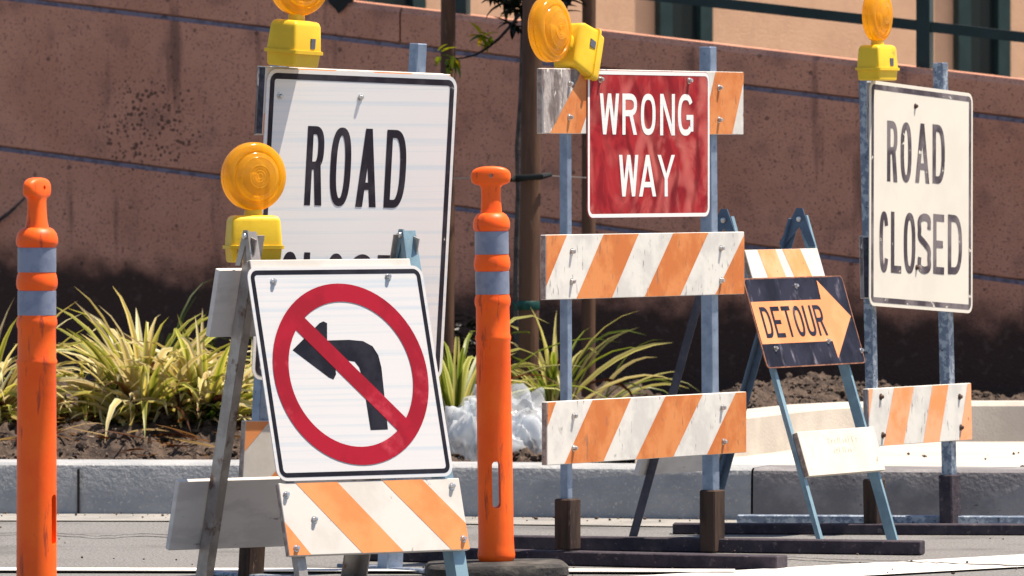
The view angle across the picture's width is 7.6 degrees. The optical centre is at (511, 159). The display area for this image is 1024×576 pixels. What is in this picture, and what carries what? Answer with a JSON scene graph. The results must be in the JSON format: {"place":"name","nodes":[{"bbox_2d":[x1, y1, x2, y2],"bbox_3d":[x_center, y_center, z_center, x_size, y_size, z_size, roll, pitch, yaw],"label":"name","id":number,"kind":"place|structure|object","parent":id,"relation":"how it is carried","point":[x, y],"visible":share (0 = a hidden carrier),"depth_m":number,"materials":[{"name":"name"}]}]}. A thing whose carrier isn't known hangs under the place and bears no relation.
{"place":"outdoors","nodes":[
{"label":"outdoors","id":0,"kind":"place"},
{"bbox_2d":[0,197,24,221],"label":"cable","id":1,"kind":"object","parent":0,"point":[6,214],"visible":1,"depth_m":30.69,"materials":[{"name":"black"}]},
{"bbox_2d":[0,520,1023,575],"bbox_3d":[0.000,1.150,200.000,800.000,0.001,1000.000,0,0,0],"label":"road","id":2,"kind":"structure","parent":0,"point":[96,548],"depth_m":22.50,"materials":[{"name":"grey asphalt"}]},
{"bbox_2d":[16,178,57,575],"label":"delineator post","id":3,"kind":"object","parent":2,"relation":"on","point":[36,363],"visible":1,"depth_m":19.26,"materials":[{"name":"orange plastic"}]},
{"bbox_2d":[10,532,165,535],"bbox_3d":[-1.074,1.143,23.385,1.141,0.001,0.271,0,0,18],"label":"road crack","id":4,"kind":"object","parent":2,"relation":"on","point":[103,535],"visible":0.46,"depth_m":23.43,"materials":[{"name":"grey asphalt"}]},
{"bbox_2d":[166,142,469,575],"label":"sign stand","id":5,"kind":"object","parent":2,"relation":"on","point":[351,383],"visible":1,"depth_m":20.68,"materials":[{"name":"metal"}]},
{"bbox_2d":[213,0,456,575],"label":"barricade","id":6,"kind":"object","parent":2,"relation":"on","point":[366,156],"visible":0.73,"depth_m":21.18,"materials":[{"name":"metal"}]},
{"bbox_2d":[0,567,734,571],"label":"edge line","id":7,"kind":"object","parent":2,"relation":"on","point":[379,569],"visible":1,"depth_m":21.40,"materials":[{"name":"paint"}]},
{"bbox_2d":[0,513,736,525],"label":"gutter","id":8,"kind":"object","parent":2,"relation":"on","point":[468,519],"visible":0.33,"depth_m":24.48,"materials":[{"name":"concrete"}]},
{"bbox_2d":[0,452,1023,575],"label":"gravel","id":9,"kind":"structure","parent":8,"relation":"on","point":[644,518],"depth_m":24.48,"materials":[{"name":"grey gravel"}]},
{"bbox_2d":[0,459,767,519],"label":"kerb","id":10,"kind":"structure","parent":2,"relation":"on","point":[599,490],"depth_m":24.69,"materials":[{"name":"concrete"}]},
{"bbox_2d":[77,469,79,513],"bbox_3d":[-1.405,1.076,24.893,0.008,0.148,0.024,0,0,0],"label":"kerb joint","id":11,"kind":"object","parent":10,"relation":"attached to","point":[78,491],"visible":1,"depth_m":24.88,"materials":[{"name":"grey concrete"}]},
{"bbox_2d":[425,166,568,575],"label":"delineator post","id":12,"kind":"object","parent":2,"relation":"on","point":[492,302],"visible":0.98,"depth_m":21.21,"materials":[{"name":"orange plastic"}]},
{"bbox_2d":[0,0,1023,397],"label":"retaining wall","id":13,"kind":"structure","parent":2,"relation":"on","point":[126,126],"depth_m":30.08,"materials":[{"name":"paint"}]},
{"bbox_2d":[328,0,353,12],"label":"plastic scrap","id":14,"kind":"object","parent":13,"relation":"hanging from","point":[339,6],"visible":1,"depth_m":30.23,"materials":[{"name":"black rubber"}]},
{"bbox_2d":[456,0,1023,68],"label":"railing","id":15,"kind":"object","parent":13,"relation":"on","point":[924,25],"visible":0.86,"depth_m":29.55,"materials":[{"name":"black metal"}]},
{"bbox_2d":[370,0,924,569],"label":"barricade","id":16,"kind":"object","parent":2,"relation":"on","point":[652,142],"visible":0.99,"depth_m":22.07,"materials":[{"name":"metal"}]},
{"bbox_2d":[629,208,897,539],"bbox_3d":[0.749,0.651,23.000,0.655,1.013,0.677,0,0,28],"label":"sign stand","id":17,"kind":"object","parent":2,"relation":"on","point":[800,307],"visible":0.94,"depth_m":22.93,"materials":[{"name":"blue paint"}]},
{"bbox_2d":[640,554,1023,575],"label":"crosswalk line","id":18,"kind":"object","parent":2,"relation":"on","point":[898,567],"depth_m":21.51,"materials":[{"name":"paint"}]},
{"bbox_2d":[673,0,1023,534],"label":"barricade","id":19,"kind":"object","parent":2,"relation":"on","point":[916,237],"visible":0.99,"depth_m":23.74,"materials":[{"name":"metal"}]},
{"bbox_2d":[753,465,1023,515],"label":"kerb","id":20,"kind":"structure","parent":2,"relation":"on","point":[914,490],"depth_m":24.36,"materials":[{"name":"concrete"}]},
{"bbox_2d":[797,557,1003,564],"bbox_3d":[1.090,1.143,21.882,0.966,0.001,0.084,0,0,35],"label":"road crack","id":21,"kind":"object","parent":2,"relation":"on","point":[909,561],"visible":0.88,"depth_m":21.85,"materials":[{"name":"grey asphalt"}]},
{"bbox_2d":[0,371,1023,462],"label":"soil","id":22,"kind":"structure","parent":0,"point":[103,447],"depth_m":25.64,"materials":[{"name":"brown soil"}]},
{"bbox_2d":[0,299,103,422],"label":"strap leaf plant","id":23,"kind":"object","parent":22,"relation":"on","point":[8,393],"visible":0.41,"depth_m":25.90,"materials":[{"name":"green plant"}]},
{"bbox_2d":[3,352,157,426],"bbox_3d":[-1.458,0.863,26.031,0.768,0.461,0.785,0,0,0],"label":"strap leaf plant","id":24,"kind":"object","parent":22,"relation":"on","point":[84,407],"visible":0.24,"depth_m":25.89,"materials":[{"name":"plant"}]},
{"bbox_2d":[0,400,244,459],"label":"leaf litter","id":25,"kind":"object","parent":22,"relation":"on","point":[179,434],"visible":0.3,"depth_m":25.53,"materials":[{"name":"brown plant"}]},
{"bbox_2d":[1,286,252,439],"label":"strap leaf plant","id":26,"kind":"object","parent":22,"relation":"on","point":[110,403],"visible":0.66,"depth_m":25.82,"materials":[{"name":"green plant"}]},
{"bbox_2d":[88,308,253,427],"bbox_3d":[-1.064,0.785,25.916,0.888,0.562,0.818,0,0,-20],"label":"strap leaf plant","id":27,"kind":"object","parent":22,"relation":"on","point":[198,367],"visible":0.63,"depth_m":25.77,"materials":[{"name":"green plant"}]},
{"bbox_2d":[124,279,227,370],"bbox_3d":[-1.106,0.679,28.339,0.528,0.474,0.742,0,0,-21],"label":"strap leaf plant","id":28,"kind":"object","parent":22,"relation":"on","point":[175,339],"visible":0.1,"depth_m":28.45,"materials":[{"name":"green plant"}]},
{"bbox_2d":[182,400,221,422],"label":"shrub","id":29,"kind":"object","parent":22,"relation":"on","point":[210,415],"visible":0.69,"depth_m":25.72,"materials":[{"name":"green plant"}]},
{"bbox_2d":[171,334,253,413],"bbox_3d":[-0.886,0.773,26.218,0.849,0.499,0.810,0,0,0],"label":"strap leaf plant","id":30,"kind":"object","parent":22,"relation":"on","point":[247,377],"visible":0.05,"depth_m":26.08,"materials":[{"name":"green plant"}]},
{"bbox_2d":[440,0,455,384],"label":"tree stake","id":31,"kind":"object","parent":22,"relation":"on","point":[448,12],"visible":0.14,"depth_m":28.18,"materials":[{"name":"brown wood"}]},
{"bbox_2d":[452,176,586,178],"bbox_3d":[0.019,0.063,27.890,0.524,0.014,0.542,0,0,0],"label":"wire","id":32,"kind":"object","parent":31,"relation":"attached to","point":[551,176],"visible":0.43,"depth_m":28.04,"materials":[{"name":"grey"}]},
{"bbox_2d":[453,314,514,387],"bbox_3d":[-0.190,0.734,28.402,0.469,0.326,0.477,0,0,0],"label":"shrub","id":33,"kind":"object","parent":22,"relation":"on","point":[457,328],"visible":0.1,"depth_m":28.39,"materials":[{"name":"green plant"}]},
{"bbox_2d":[445,390,541,461],"bbox_3d":[-0.035,0.867,25.347,0.414,0.291,0.457,0,0,0],"label":"plastic sheet","id":34,"kind":"object","parent":22,"relation":"on","point":[526,428],"visible":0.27,"depth_m":25.18,"materials":[{"name":"white plastic"}]},
{"bbox_2d":[435,0,586,389],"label":"young tree","id":35,"kind":"object","parent":22,"relation":"on","point":[510,7],"visible":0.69,"depth_m":27.99,"materials":[{"name":"brown plant"}]},
{"bbox_2d":[439,315,614,412],"bbox_3d":[-0.196,0.724,27.179,1.184,0.558,1.039,0,0,0],"label":"strap leaf plant","id":36,"kind":"object","parent":22,"relation":"on","point":[458,387],"visible":0.29,"depth_m":27.11,"materials":[{"name":"green plant"}]},
{"bbox_2d":[517,0,541,409],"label":"tree stake","id":37,"kind":"object","parent":22,"relation":"on","point":[529,247],"visible":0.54,"depth_m":27.57,"materials":[{"name":"brown wood"}]},
{"bbox_2d":[511,300,539,310],"bbox_3d":[0.048,0.524,27.599,0.104,0.040,0.086,0,0,0],"label":"tree tie","id":38,"kind":"object","parent":37,"relation":"attached to","point":[527,305],"visible":0.99,"depth_m":27.56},
{"bbox_2d":[510,173,551,181],"bbox_3d":[0.067,0.062,27.547,0.157,0.035,0.112,0,0,0],"label":"tree tie","id":39,"kind":"object","parent":37,"relation":"attached to","point":[525,177],"visible":0.95,"depth_m":27.50,"materials":[{"name":"black rubber"}]},
{"bbox_2d":[465,310,672,406],"bbox_3d":[0.178,0.750,27.566,0.835,0.456,0.678,0,0,0],"label":"strap leaf plant","id":40,"kind":"object","parent":22,"relation":"on","point":[552,372],"visible":0.57,"depth_m":27.53,"materials":[{"name":"green plant"}]},
{"bbox_2d":[581,0,595,398],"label":"tree stake","id":41,"kind":"object","parent":22,"relation":"on","point":[588,222],"depth_m":28.18,"materials":[{"name":"brown wood"}]},
{"bbox_2d":[513,339,699,398],"bbox_3d":[0.321,0.786,27.952,0.749,0.258,0.304,0,0,-10],"label":"strap leaf plant","id":42,"kind":"object","parent":22,"relation":"on","point":[618,371],"visible":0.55,"depth_m":27.98,"materials":[{"name":"green plant"}]},
{"bbox_2d":[732,442,1023,466],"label":"sidewalk","id":43,"kind":"structure","parent":0,"point":[975,454],"depth_m":25.54,"materials":[{"name":"concrete"}]},
{"bbox_2d":[625,401,1023,462],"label":"planter edging","id":44,"kind":"object","parent":43,"relation":"on","point":[997,421],"visible":0.35,"depth_m":26.55,"materials":[{"name":"concrete"}]},
{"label":"terrace","id":45,"kind":"structure","parent":0,"visible":0},
{"bbox_2d":[356,0,1023,78],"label":"building","id":46,"kind":"structure","parent":45,"relation":"on","point":[848,40],"depth_m":37.15,"materials":[{"name":"paint"}]},
{"bbox_2d":[356,0,425,8],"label":"window","id":47,"kind":"structure","parent":46,"relation":"in","point":[409,3],"depth_m":35.89,"materials":[{"name":"glass"}]},
{"bbox_2d":[655,1,712,41],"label":"window","id":48,"kind":"structure","parent":46,"relation":"in","point":[673,20],"depth_m":36.73,"materials":[{"name":"glass"}]},
{"bbox_2d":[953,0,1010,76],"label":"window","id":49,"kind":"structure","parent":46,"relation":"in","point":[970,54],"depth_m":37.66,"materials":[{"name":"glass"}]}
]}

